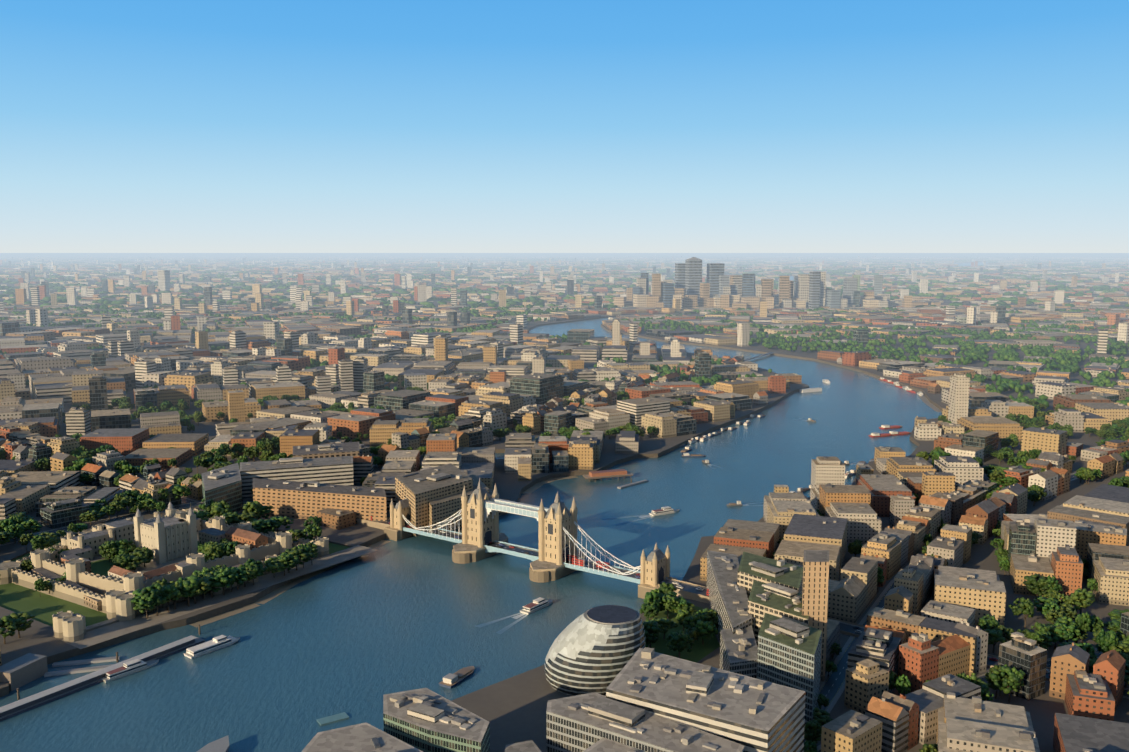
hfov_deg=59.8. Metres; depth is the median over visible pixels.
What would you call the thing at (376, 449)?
tree
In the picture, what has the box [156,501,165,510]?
tree
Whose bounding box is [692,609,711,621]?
tree
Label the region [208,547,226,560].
tree
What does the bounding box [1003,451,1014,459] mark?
tree
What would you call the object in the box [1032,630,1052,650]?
tree
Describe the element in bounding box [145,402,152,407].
tree
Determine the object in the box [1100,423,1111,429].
tree
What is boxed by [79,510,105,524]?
tree
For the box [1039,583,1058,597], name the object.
tree
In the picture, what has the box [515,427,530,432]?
tree
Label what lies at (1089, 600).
tree
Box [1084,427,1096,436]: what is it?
tree
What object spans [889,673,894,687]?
tree
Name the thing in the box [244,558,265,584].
tree
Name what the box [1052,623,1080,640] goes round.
tree
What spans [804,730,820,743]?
tree
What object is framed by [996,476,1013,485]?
tree
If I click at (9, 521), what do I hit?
tree
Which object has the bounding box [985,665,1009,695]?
tree
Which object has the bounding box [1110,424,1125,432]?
tree
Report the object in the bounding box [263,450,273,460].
tree
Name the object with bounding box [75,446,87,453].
tree
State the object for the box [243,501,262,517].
tree
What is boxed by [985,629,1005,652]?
tree
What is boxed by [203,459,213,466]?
tree
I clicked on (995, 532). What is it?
tree
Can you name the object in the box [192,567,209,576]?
tree
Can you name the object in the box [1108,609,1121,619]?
tree
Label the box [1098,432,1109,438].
tree
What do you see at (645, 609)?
tree
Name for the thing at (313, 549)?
tree
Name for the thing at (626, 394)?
tree
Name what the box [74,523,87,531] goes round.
tree
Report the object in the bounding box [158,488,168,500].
tree
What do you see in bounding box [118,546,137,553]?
tree
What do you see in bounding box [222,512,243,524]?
tree
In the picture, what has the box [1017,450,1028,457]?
tree
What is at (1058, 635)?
tree
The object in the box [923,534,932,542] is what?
tree
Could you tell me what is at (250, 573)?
tree
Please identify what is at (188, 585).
tree
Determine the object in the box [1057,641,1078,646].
tree
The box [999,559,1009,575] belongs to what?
tree
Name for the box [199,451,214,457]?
tree
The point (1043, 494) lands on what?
tree
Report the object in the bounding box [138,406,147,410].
tree
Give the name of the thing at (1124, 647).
tree
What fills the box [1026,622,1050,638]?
tree
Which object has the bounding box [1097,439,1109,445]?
tree
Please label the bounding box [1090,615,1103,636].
tree
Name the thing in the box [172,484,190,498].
tree
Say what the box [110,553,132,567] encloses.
tree
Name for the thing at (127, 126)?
sky
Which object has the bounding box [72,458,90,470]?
tree
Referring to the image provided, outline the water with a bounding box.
[0,262,988,751]
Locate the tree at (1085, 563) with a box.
[1081,559,1087,577]
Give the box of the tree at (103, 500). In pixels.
[95,498,107,505]
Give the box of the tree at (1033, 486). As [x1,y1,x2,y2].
[1026,484,1044,494]
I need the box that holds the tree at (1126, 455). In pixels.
[1120,452,1128,466]
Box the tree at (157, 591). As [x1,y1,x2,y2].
[140,583,165,615]
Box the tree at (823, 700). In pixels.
[818,694,829,708]
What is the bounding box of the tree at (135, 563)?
[121,555,148,569]
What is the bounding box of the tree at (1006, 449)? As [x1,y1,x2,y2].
[997,447,1013,455]
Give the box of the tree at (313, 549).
[306,542,317,564]
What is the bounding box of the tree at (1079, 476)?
[1074,472,1083,482]
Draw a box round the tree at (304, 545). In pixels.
[297,544,308,567]
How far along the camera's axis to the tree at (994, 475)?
1028.61 m
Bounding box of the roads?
[0,352,1128,751]
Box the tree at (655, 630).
[643,621,660,647]
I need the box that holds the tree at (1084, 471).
[1076,469,1093,482]
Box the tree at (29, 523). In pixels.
[20,519,42,535]
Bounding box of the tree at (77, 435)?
[70,433,82,438]
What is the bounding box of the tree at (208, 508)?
[204,505,213,515]
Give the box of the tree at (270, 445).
[264,441,274,450]
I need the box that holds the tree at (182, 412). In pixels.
[178,410,187,417]
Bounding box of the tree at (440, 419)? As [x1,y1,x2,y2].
[432,417,444,424]
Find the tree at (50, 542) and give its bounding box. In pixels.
[38,538,56,548]
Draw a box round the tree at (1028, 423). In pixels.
[1022,420,1031,428]
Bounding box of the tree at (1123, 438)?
[1117,437,1128,440]
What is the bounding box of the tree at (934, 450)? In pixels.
[927,449,943,456]
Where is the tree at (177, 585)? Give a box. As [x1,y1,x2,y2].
[164,580,182,608]
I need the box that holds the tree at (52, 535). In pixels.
[39,532,58,543]
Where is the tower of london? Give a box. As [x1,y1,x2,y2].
[0,502,328,641]
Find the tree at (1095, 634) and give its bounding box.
[1092,630,1109,649]
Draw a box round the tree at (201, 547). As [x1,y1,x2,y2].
[197,544,204,552]
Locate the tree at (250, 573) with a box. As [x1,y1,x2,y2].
[237,564,256,586]
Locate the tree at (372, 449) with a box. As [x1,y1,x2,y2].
[370,446,375,454]
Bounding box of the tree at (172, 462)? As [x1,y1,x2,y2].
[167,458,176,465]
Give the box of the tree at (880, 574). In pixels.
[877,567,884,592]
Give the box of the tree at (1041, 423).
[1037,421,1046,426]
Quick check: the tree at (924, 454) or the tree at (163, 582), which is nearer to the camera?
the tree at (163, 582)
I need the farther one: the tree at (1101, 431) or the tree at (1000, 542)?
the tree at (1101, 431)
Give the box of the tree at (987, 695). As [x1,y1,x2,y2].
[981,689,993,700]
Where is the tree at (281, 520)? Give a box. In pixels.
[270,516,293,531]
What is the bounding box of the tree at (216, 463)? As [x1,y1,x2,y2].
[213,461,224,468]
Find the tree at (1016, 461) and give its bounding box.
[1007,457,1020,465]
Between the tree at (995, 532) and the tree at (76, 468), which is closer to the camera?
the tree at (995, 532)
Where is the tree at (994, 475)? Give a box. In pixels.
[989,471,1003,483]
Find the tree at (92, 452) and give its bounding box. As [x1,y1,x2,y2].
[81,450,96,457]
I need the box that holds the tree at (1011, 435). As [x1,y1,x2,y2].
[1009,433,1017,441]
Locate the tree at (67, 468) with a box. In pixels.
[63,467,77,470]
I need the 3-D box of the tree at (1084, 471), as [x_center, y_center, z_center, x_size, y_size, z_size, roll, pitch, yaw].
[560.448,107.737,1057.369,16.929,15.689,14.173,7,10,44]
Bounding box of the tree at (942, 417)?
[938,415,946,420]
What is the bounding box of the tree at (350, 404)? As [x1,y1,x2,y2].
[347,402,353,407]
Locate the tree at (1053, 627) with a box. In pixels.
[1045,622,1074,646]
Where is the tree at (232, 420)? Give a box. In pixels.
[229,418,237,422]
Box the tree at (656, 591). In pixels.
[649,589,661,595]
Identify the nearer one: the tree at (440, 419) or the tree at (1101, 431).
the tree at (1101, 431)
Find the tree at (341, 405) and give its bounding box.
[336,403,345,407]
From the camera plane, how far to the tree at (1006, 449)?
1180.28 m
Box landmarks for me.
[202,442,828,751]
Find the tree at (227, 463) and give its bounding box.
[216,461,233,468]
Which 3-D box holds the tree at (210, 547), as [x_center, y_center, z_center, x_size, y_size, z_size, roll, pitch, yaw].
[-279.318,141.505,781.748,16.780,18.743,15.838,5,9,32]
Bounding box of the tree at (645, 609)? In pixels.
[639,602,659,619]
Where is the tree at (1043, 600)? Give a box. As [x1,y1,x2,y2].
[1033,596,1058,612]
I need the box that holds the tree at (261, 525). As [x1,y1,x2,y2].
[254,519,277,533]
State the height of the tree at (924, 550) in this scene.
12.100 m
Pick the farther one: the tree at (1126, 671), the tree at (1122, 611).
the tree at (1122, 611)
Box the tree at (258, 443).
[256,441,265,450]
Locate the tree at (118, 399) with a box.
[111,398,119,406]
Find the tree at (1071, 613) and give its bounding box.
[1058,606,1076,619]
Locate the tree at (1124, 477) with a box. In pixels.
[1120,476,1128,486]
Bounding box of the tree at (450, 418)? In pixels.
[447,414,456,421]
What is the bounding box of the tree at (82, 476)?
[79,473,89,481]
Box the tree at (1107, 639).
[1096,629,1118,652]
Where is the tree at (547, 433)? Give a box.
[541,431,551,435]
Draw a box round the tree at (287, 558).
[275,554,298,575]
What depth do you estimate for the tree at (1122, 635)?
599.18 m
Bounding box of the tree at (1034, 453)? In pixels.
[1028,449,1041,458]
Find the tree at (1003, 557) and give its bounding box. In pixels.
[997,555,1007,563]
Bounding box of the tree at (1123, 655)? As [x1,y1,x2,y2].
[1118,652,1128,660]
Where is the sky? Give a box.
[0,0,1128,252]
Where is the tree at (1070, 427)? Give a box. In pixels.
[1063,424,1072,438]
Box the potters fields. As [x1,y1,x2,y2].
[645,606,719,662]
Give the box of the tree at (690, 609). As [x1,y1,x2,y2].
[673,601,696,613]
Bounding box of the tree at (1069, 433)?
[1064,429,1072,436]
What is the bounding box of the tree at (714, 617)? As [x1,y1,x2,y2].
[703,610,717,627]
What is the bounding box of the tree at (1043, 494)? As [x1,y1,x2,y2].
[1031,486,1046,496]
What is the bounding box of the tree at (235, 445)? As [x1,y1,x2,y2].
[232,443,241,450]
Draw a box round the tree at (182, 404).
[177,402,185,409]
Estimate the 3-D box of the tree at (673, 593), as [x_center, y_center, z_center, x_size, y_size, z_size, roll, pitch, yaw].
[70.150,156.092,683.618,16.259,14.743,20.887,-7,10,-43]
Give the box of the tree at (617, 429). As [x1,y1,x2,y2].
[612,427,619,436]
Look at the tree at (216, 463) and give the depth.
1092.35 m
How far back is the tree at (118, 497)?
936.83 m
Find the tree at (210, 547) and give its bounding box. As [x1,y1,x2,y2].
[202,542,222,558]
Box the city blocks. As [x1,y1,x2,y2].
[0,255,1128,751]
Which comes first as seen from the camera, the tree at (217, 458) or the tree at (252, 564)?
the tree at (252, 564)
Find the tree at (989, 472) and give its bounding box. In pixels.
[986,470,992,478]
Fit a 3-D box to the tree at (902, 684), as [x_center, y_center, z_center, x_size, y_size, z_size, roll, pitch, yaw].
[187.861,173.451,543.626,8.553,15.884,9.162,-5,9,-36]
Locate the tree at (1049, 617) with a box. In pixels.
[1045,609,1064,624]
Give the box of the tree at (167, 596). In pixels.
[162,584,180,611]
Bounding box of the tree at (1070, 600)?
[1067,593,1085,615]
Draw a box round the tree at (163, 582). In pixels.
[153,578,169,607]
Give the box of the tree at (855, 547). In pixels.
[847,541,859,556]
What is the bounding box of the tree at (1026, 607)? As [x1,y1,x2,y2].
[1009,597,1033,627]
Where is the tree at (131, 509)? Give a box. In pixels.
[129,506,136,512]
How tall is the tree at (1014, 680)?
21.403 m
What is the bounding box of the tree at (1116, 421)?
[1111,419,1121,423]
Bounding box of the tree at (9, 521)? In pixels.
[0,518,13,529]
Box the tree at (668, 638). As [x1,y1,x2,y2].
[666,630,685,649]
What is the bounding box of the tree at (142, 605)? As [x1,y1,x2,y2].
[131,595,155,618]
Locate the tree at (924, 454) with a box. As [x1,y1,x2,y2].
[916,451,928,460]
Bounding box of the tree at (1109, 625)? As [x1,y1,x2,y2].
[1104,619,1120,631]
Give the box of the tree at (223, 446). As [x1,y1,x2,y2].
[219,443,229,455]
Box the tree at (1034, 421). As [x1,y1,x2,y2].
[1030,418,1037,423]
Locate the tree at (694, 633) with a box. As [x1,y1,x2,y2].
[685,627,699,647]
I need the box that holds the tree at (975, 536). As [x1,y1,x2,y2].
[972,531,982,542]
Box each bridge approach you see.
[252,499,389,529]
[657,578,1050,680]
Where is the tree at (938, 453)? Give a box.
[932,451,945,457]
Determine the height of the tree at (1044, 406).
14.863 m
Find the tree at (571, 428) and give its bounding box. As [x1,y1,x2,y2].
[569,426,580,431]
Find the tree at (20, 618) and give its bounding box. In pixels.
[6,612,35,637]
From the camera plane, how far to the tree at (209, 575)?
704.72 m
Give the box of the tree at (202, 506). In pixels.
[199,497,214,509]
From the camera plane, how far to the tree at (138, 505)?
923.42 m
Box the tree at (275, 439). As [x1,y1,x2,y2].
[271,437,279,450]
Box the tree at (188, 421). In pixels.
[181,417,190,430]
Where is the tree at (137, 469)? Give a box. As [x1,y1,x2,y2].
[134,466,139,474]
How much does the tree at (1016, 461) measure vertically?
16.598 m
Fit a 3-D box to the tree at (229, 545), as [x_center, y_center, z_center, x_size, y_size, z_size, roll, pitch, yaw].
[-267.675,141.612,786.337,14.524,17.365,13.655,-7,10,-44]
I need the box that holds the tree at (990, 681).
[985,673,1008,698]
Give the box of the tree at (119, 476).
[115,473,126,481]
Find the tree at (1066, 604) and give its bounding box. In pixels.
[1062,602,1077,615]
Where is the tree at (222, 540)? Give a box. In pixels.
[219,538,228,543]
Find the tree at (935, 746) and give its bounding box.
[919,744,937,750]
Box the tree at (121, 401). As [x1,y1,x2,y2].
[119,398,129,403]
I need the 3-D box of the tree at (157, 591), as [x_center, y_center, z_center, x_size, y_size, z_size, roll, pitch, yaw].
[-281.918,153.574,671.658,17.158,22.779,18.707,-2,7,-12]
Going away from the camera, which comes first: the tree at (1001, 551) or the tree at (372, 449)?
the tree at (1001, 551)
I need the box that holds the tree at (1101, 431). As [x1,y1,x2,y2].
[1097,430,1104,439]
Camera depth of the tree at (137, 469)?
1080.92 m
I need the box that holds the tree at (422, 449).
[417,446,425,454]
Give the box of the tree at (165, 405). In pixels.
[161,402,172,409]
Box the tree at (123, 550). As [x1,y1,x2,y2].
[108,545,128,557]
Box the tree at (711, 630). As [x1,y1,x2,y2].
[696,620,718,644]
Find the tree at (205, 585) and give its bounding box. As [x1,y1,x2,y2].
[188,577,211,603]
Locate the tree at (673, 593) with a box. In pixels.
[659,589,676,597]
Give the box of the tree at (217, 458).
[212,455,223,462]
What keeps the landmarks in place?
on the ground at (512, 709)
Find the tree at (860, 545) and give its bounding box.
[852,542,862,552]
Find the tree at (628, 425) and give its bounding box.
[625,422,632,429]
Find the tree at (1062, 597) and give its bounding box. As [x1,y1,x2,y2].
[1055,593,1068,607]
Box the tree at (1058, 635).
[1049,628,1072,648]
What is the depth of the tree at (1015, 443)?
1224.76 m
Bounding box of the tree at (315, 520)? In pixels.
[303,516,321,528]
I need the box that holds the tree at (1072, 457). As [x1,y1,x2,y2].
[1068,455,1076,462]
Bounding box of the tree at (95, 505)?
[89,504,102,512]
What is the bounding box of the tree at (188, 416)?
[180,414,194,419]
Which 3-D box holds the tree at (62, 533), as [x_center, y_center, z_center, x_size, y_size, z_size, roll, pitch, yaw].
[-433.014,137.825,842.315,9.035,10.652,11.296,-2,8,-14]
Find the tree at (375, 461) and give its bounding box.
[373,458,383,467]
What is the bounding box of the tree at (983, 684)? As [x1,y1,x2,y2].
[970,679,989,700]
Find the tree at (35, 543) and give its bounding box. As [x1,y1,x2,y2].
[30,535,46,549]
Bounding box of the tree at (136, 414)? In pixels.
[133,410,142,421]
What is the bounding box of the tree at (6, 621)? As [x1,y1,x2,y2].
[0,616,16,643]
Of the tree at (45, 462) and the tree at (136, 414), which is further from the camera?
the tree at (136, 414)
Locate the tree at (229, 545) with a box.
[222,541,237,555]
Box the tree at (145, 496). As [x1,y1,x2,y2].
[135,493,151,511]
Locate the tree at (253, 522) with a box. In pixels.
[243,519,267,527]
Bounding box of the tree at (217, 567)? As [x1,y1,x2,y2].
[211,565,231,578]
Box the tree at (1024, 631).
[1015,629,1030,638]
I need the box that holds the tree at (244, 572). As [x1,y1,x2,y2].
[231,566,246,589]
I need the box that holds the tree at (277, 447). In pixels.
[274,442,279,452]
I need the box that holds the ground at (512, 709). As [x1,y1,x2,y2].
[0,253,1128,751]
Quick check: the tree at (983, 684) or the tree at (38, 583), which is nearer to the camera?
the tree at (983, 684)
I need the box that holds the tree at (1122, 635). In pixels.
[1116,631,1128,640]
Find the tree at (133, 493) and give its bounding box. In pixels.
[120,490,139,500]
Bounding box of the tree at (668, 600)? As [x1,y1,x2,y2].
[661,594,680,617]
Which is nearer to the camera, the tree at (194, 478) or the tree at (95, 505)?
the tree at (95, 505)
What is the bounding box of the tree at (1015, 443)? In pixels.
[1000,437,1018,448]
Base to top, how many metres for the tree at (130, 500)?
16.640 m
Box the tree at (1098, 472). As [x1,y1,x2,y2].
[1093,469,1101,478]
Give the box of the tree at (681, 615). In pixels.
[676,610,691,630]
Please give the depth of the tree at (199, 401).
1519.36 m
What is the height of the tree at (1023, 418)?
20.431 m
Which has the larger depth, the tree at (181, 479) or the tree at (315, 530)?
the tree at (181, 479)
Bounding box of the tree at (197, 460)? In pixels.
[193,456,202,472]
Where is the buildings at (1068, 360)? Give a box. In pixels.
[0,256,1128,406]
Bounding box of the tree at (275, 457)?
[269,453,287,460]
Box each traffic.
[0,373,941,751]
[371,516,1049,676]
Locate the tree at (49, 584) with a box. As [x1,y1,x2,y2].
[40,580,52,593]
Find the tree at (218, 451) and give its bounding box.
[206,448,223,458]
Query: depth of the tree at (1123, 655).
569.65 m
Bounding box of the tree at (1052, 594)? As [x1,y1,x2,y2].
[1047,590,1057,597]
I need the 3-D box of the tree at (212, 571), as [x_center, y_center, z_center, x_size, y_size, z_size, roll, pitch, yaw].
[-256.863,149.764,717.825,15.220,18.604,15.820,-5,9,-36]
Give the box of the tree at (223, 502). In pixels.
[211,500,230,508]
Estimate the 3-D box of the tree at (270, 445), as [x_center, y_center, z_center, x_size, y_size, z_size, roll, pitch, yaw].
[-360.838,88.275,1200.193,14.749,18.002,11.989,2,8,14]
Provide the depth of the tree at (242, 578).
715.74 m
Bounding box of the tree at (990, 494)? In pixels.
[986,489,996,498]
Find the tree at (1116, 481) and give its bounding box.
[1108,477,1122,486]
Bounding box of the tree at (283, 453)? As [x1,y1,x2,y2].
[273,452,286,458]
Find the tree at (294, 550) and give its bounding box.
[282,546,314,569]
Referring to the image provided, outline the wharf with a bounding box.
[61,545,376,648]
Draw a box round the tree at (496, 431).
[493,428,508,439]
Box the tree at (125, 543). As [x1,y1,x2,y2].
[114,539,135,554]
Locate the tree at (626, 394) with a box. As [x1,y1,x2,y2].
[620,391,628,397]
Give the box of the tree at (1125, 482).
[1118,477,1128,487]
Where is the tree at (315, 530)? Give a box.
[302,523,321,539]
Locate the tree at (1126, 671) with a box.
[1124,661,1128,686]
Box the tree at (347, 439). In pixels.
[341,436,350,441]
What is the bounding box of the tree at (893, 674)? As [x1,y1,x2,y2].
[889,670,897,689]
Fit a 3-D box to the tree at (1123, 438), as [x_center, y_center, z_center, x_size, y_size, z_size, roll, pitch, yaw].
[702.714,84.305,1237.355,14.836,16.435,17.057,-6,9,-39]
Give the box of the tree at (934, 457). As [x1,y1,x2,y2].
[931,455,937,462]
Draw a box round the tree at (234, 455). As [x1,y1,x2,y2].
[231,452,238,460]
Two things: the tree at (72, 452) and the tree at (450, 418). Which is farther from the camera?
the tree at (450, 418)
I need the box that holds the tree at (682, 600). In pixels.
[670,597,688,608]
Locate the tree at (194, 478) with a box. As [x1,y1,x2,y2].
[188,476,199,483]
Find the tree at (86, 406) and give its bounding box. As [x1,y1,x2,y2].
[81,404,90,409]
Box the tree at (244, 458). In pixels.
[237,455,247,461]
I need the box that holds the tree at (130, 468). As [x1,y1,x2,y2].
[122,464,134,473]
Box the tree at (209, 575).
[198,573,213,599]
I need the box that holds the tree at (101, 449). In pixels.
[96,445,114,452]
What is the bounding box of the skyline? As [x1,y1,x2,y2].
[45,257,1060,454]
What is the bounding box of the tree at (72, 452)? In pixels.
[70,449,82,454]
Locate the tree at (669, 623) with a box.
[655,617,677,638]
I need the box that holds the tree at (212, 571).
[206,569,218,575]
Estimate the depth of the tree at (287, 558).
753.01 m
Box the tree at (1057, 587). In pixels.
[1039,576,1062,593]
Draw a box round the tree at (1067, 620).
[1055,616,1078,641]
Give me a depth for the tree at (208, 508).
901.37 m
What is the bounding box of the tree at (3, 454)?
[0,449,5,459]
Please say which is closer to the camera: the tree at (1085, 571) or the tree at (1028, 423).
the tree at (1085, 571)
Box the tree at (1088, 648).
[1076,643,1096,656]
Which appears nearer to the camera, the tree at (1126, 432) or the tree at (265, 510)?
the tree at (265, 510)
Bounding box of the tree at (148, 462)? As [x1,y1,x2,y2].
[143,460,154,465]
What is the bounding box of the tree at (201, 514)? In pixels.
[194,511,212,520]
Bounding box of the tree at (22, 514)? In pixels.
[9,512,33,518]
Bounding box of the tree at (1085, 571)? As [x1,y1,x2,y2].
[1082,568,1088,579]
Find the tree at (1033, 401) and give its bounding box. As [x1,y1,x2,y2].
[1024,399,1037,404]
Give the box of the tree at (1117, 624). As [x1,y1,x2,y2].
[1111,618,1120,631]
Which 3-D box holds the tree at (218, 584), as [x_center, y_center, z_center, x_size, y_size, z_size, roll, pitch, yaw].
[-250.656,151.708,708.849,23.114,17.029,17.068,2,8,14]
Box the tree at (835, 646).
[830,643,841,658]
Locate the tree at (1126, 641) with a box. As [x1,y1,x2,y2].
[1115,635,1128,651]
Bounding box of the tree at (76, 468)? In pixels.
[71,466,79,470]
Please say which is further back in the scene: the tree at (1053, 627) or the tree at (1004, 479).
the tree at (1004, 479)
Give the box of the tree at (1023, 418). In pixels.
[1020,415,1029,423]
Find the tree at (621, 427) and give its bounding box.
[617,425,626,430]
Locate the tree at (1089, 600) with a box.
[1069,588,1094,613]
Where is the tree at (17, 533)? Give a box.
[9,525,20,543]
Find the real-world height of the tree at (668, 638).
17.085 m
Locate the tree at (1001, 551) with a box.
[996,548,1007,557]
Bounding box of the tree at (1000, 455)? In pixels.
[997,452,1003,460]
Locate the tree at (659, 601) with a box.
[649,598,661,617]
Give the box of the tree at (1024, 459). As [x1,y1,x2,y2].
[1021,456,1028,464]
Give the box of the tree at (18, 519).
[12,516,24,523]
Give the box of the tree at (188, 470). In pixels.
[184,468,192,473]
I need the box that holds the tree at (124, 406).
[118,403,132,408]
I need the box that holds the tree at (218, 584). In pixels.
[202,575,232,597]
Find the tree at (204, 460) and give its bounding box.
[202,459,209,469]
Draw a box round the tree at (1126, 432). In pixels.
[1124,427,1128,435]
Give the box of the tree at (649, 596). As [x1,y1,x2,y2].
[643,592,661,619]
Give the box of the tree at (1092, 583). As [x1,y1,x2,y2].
[1087,578,1097,591]
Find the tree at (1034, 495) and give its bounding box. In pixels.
[1027,491,1041,505]
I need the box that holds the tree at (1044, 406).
[1039,403,1046,410]
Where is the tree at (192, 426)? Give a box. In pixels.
[187,424,194,432]
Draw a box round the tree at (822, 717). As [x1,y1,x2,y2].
[812,707,833,725]
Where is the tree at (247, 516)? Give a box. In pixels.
[233,512,257,521]
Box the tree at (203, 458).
[199,456,214,465]
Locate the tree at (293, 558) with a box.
[277,553,299,572]
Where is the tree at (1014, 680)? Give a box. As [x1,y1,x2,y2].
[990,664,1024,702]
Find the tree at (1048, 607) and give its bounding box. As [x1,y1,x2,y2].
[1042,603,1059,623]
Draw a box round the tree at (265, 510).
[252,505,272,519]
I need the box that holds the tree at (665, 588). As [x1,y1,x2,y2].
[657,582,676,596]
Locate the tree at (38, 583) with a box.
[34,578,46,596]
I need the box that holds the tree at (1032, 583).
[1023,574,1048,599]
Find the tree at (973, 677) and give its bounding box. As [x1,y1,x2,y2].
[956,673,980,683]
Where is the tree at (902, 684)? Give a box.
[894,674,910,693]
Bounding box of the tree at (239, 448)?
[230,446,243,456]
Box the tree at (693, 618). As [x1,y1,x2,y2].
[683,615,699,630]
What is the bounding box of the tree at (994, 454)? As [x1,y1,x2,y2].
[990,451,1005,461]
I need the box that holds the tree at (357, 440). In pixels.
[352,437,362,443]
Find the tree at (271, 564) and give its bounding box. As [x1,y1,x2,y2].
[264,557,285,577]
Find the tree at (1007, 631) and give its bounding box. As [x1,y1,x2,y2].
[991,625,1013,641]
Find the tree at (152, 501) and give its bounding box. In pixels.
[140,498,157,513]
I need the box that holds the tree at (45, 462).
[34,458,50,470]
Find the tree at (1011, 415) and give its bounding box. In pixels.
[1005,413,1017,418]
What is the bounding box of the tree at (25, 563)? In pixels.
[21,559,32,572]
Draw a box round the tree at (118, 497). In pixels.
[113,493,124,511]
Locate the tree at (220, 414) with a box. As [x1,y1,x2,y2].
[216,412,224,421]
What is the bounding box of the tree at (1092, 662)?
[1089,658,1096,671]
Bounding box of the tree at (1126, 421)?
[1119,419,1128,426]
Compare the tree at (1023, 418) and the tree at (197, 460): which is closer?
the tree at (197, 460)
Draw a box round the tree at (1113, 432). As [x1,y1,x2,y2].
[1105,429,1118,436]
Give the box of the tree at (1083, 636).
[1067,624,1087,642]
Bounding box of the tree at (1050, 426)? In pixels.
[1047,424,1057,429]
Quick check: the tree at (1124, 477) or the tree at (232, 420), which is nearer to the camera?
the tree at (1124, 477)
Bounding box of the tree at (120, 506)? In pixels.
[110,500,127,517]
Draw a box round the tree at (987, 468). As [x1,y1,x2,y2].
[983,465,995,473]
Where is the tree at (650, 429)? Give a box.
[647,426,657,437]
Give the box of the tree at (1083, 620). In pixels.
[1075,612,1090,643]
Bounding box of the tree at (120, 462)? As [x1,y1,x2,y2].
[114,460,125,471]
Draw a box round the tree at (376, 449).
[373,446,380,454]
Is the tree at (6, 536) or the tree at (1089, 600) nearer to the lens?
the tree at (1089, 600)
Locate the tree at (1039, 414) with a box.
[1036,411,1046,418]
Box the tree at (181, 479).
[177,476,185,484]
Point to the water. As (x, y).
(356, 638)
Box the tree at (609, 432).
[605,430,614,438]
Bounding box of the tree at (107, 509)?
[100,505,115,518]
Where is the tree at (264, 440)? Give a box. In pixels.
[260,438,272,442]
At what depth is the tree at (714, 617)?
637.03 m
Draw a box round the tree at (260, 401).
[257,399,266,409]
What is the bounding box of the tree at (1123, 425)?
[1117,423,1126,436]
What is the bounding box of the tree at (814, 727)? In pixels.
[804,720,821,739]
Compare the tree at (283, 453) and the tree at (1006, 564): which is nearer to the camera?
the tree at (1006, 564)
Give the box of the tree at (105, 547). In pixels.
[99,540,120,561]
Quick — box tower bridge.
[384,478,676,598]
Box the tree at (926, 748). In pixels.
[920,744,937,751]
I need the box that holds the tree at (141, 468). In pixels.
[139,465,145,474]
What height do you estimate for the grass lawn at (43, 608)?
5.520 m
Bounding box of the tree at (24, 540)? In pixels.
[20,533,34,551]
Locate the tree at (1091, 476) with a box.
[1083,472,1095,483]
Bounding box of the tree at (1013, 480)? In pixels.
[1006,476,1018,485]
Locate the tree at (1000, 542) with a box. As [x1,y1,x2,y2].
[990,538,1003,547]
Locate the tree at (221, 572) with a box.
[212,567,238,594]
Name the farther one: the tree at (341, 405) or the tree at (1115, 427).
the tree at (341, 405)
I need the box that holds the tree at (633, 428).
[626,426,640,433]
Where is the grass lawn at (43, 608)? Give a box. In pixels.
[0,522,349,626]
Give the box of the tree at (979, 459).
[973,457,982,466]
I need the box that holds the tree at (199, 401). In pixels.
[194,399,204,410]
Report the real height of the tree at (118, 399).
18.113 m
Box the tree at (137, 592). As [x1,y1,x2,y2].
[133,588,155,614]
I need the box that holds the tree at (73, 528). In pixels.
[67,523,76,534]
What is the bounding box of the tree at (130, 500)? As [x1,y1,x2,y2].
[121,496,135,508]
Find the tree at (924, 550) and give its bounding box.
[922,546,926,553]
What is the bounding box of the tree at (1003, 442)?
[1000,439,1009,446]
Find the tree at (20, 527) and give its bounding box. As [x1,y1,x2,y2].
[4,523,24,543]
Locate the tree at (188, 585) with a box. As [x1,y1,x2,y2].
[177,575,201,606]
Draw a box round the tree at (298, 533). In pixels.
[287,529,306,540]
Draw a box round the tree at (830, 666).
[825,660,836,675]
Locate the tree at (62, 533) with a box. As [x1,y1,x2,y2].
[56,530,65,541]
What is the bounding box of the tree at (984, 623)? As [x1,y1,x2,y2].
[977,614,999,629]
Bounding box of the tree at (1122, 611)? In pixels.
[1116,609,1128,618]
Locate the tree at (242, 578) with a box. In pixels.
[223,568,247,591]
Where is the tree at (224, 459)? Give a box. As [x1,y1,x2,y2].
[219,455,227,461]
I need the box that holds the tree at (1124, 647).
[1110,643,1128,656]
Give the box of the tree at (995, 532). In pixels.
[992,528,1000,538]
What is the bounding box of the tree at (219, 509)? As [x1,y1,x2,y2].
[210,503,232,517]
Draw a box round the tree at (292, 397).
[290,395,298,399]
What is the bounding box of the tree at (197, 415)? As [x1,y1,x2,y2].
[194,412,201,421]
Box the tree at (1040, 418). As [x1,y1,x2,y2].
[1033,417,1044,421]
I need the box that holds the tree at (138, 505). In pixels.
[134,502,141,511]
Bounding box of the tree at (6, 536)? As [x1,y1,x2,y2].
[0,531,13,544]
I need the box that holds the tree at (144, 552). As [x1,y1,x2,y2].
[129,546,153,566]
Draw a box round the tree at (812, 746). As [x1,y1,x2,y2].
[804,740,816,751]
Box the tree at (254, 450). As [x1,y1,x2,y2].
[242,446,258,461]
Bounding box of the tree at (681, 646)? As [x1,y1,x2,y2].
[670,633,694,657]
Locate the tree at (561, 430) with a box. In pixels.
[558,427,565,433]

